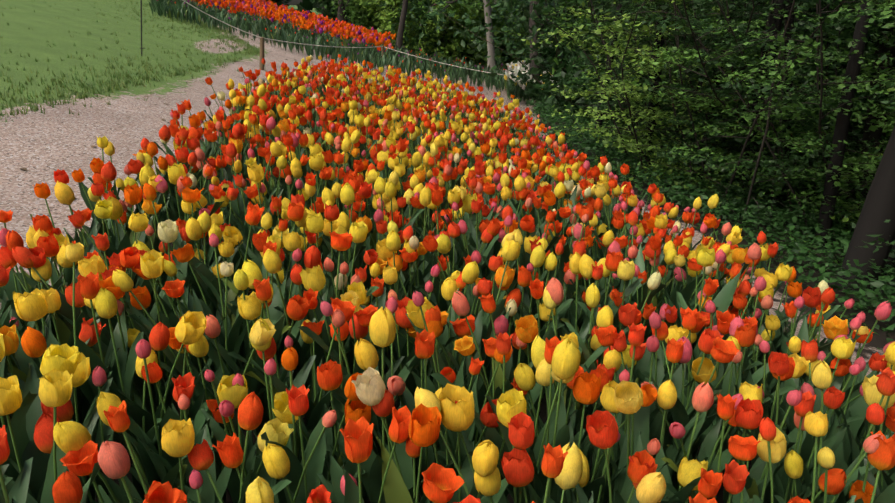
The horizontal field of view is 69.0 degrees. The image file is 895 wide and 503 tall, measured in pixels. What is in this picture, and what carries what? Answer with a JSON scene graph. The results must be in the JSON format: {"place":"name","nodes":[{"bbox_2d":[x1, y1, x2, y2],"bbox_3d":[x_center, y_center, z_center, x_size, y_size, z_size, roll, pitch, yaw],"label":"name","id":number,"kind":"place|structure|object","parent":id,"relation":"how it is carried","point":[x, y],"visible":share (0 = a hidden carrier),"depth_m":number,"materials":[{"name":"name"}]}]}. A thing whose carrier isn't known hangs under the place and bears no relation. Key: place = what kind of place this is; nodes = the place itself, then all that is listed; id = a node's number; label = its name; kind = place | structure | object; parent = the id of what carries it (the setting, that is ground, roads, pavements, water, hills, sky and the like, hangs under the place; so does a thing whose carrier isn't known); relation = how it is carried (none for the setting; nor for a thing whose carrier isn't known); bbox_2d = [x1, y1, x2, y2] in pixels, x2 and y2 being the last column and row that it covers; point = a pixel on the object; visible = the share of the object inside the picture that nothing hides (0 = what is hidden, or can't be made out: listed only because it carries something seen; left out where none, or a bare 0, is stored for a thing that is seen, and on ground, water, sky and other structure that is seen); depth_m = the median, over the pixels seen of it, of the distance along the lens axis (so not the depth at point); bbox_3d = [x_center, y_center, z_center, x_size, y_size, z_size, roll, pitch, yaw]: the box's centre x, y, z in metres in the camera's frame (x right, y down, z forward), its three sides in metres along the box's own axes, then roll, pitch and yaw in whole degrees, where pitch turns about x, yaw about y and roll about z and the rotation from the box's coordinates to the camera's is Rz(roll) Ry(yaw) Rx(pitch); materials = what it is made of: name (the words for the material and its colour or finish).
{"place":"outdoors","nodes":[
{"label":"outdoors","id":0,"kind":"place"},
{"bbox_2d":[283,0,323,8],"label":"sky","id":1,"kind":"structure","parent":0,"point":[293,2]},
{"bbox_2d":[0,0,894,502],"bbox_3d":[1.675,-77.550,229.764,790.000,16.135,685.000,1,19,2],"label":"ground","id":2,"kind":"structure","parent":0,"point":[38,144],"depth_m":7.37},
{"bbox_2d":[0,0,264,121],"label":"lawn grass tufts","id":3,"kind":"object","parent":2,"relation":"on","point":[122,85],"visible":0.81,"depth_m":8.70,"materials":[{"name":"green plant"}]},
{"bbox_2d":[167,0,392,57],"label":"tulip flowers","id":4,"kind":"object","parent":2,"relation":"on","point":[349,41],"visible":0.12,"depth_m":20.09,"materials":[{"name":"plant"}]},
{"bbox_2d":[188,0,395,50],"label":"tulips","id":5,"kind":"object","parent":4,"relation":"attached to","point":[271,10],"visible":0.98,"depth_m":21.45,"materials":[{"name":"orange plant"}]},
{"bbox_2d":[140,0,509,75],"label":"rope fence","id":6,"kind":"object","parent":2,"relation":"on","point":[261,66],"visible":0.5,"depth_m":11.89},
{"bbox_2d":[148,0,505,91],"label":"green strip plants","id":7,"kind":"object","parent":2,"relation":"on","point":[160,7],"visible":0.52,"depth_m":17.86,"materials":[{"name":"green plant"}]},
{"bbox_2d":[157,0,504,89],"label":"green bud plants","id":8,"kind":"object","parent":2,"relation":"on","point":[408,66],"visible":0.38,"depth_m":17.27,"materials":[{"name":"green plant"}]},
{"bbox_2d":[157,0,508,70],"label":"tulip flowers","id":9,"kind":"object","parent":8,"relation":"attached to","point":[329,33],"visible":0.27,"depth_m":17.99,"materials":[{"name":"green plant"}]},
{"bbox_2d":[19,31,790,323],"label":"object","id":10,"kind":"object","parent":2,"relation":"on","point":[223,105],"visible":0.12,"depth_m":6.94,"materials":[{"name":"red plant"}]},
{"bbox_2d":[0,59,894,502],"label":"tulip leaves","id":11,"kind":"object","parent":2,"relation":"on","point":[314,449],"visible":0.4,"depth_m":2.19,"materials":[{"name":"plant"}]},
{"bbox_2d":[0,54,894,502],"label":"tulips","id":12,"kind":"object","parent":11,"relation":"attached to","point":[64,368],"visible":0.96,"depth_m":2.28,"materials":[{"name":"multicoloured plant"}]},
{"bbox_2d":[505,72,593,104],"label":"leaves","id":13,"kind":"object","parent":2,"relation":"on","point":[518,92],"visible":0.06,"depth_m":16.91,"materials":[{"name":"green plant"}]},
{"bbox_2d":[504,60,582,89],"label":"white flowers","id":14,"kind":"object","parent":13,"relation":"attached to","point":[517,67],"visible":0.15,"depth_m":17.54,"materials":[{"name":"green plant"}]},
{"bbox_2d":[260,0,893,148],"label":"shrubs","id":15,"kind":"object","parent":2,"relation":"on","point":[386,17],"depth_m":17.75,"materials":[{"name":"green plant"}]},
{"bbox_2d":[277,0,894,85],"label":"forest leaves","id":16,"kind":"object","parent":2,"relation":"on","point":[305,5],"depth_m":45.25,"materials":[{"name":"green plant"}]},
{"bbox_2d":[521,0,894,277],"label":"bushes","id":17,"kind":"object","parent":2,"relation":"on","point":[847,22],"depth_m":7.54,"materials":[{"name":"green plant"}]},
{"bbox_2d":[526,93,894,349],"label":"ground cover leaves","id":18,"kind":"object","parent":2,"relation":"on","point":[880,283],"visible":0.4,"depth_m":6.83,"materials":[{"name":"green plant"}]},
{"bbox_2d":[568,0,894,290],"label":"trees","id":19,"kind":"object","parent":2,"relation":"on","point":[878,210],"visible":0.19,"depth_m":6.45,"materials":[{"name":"brown wood"}]}
]}

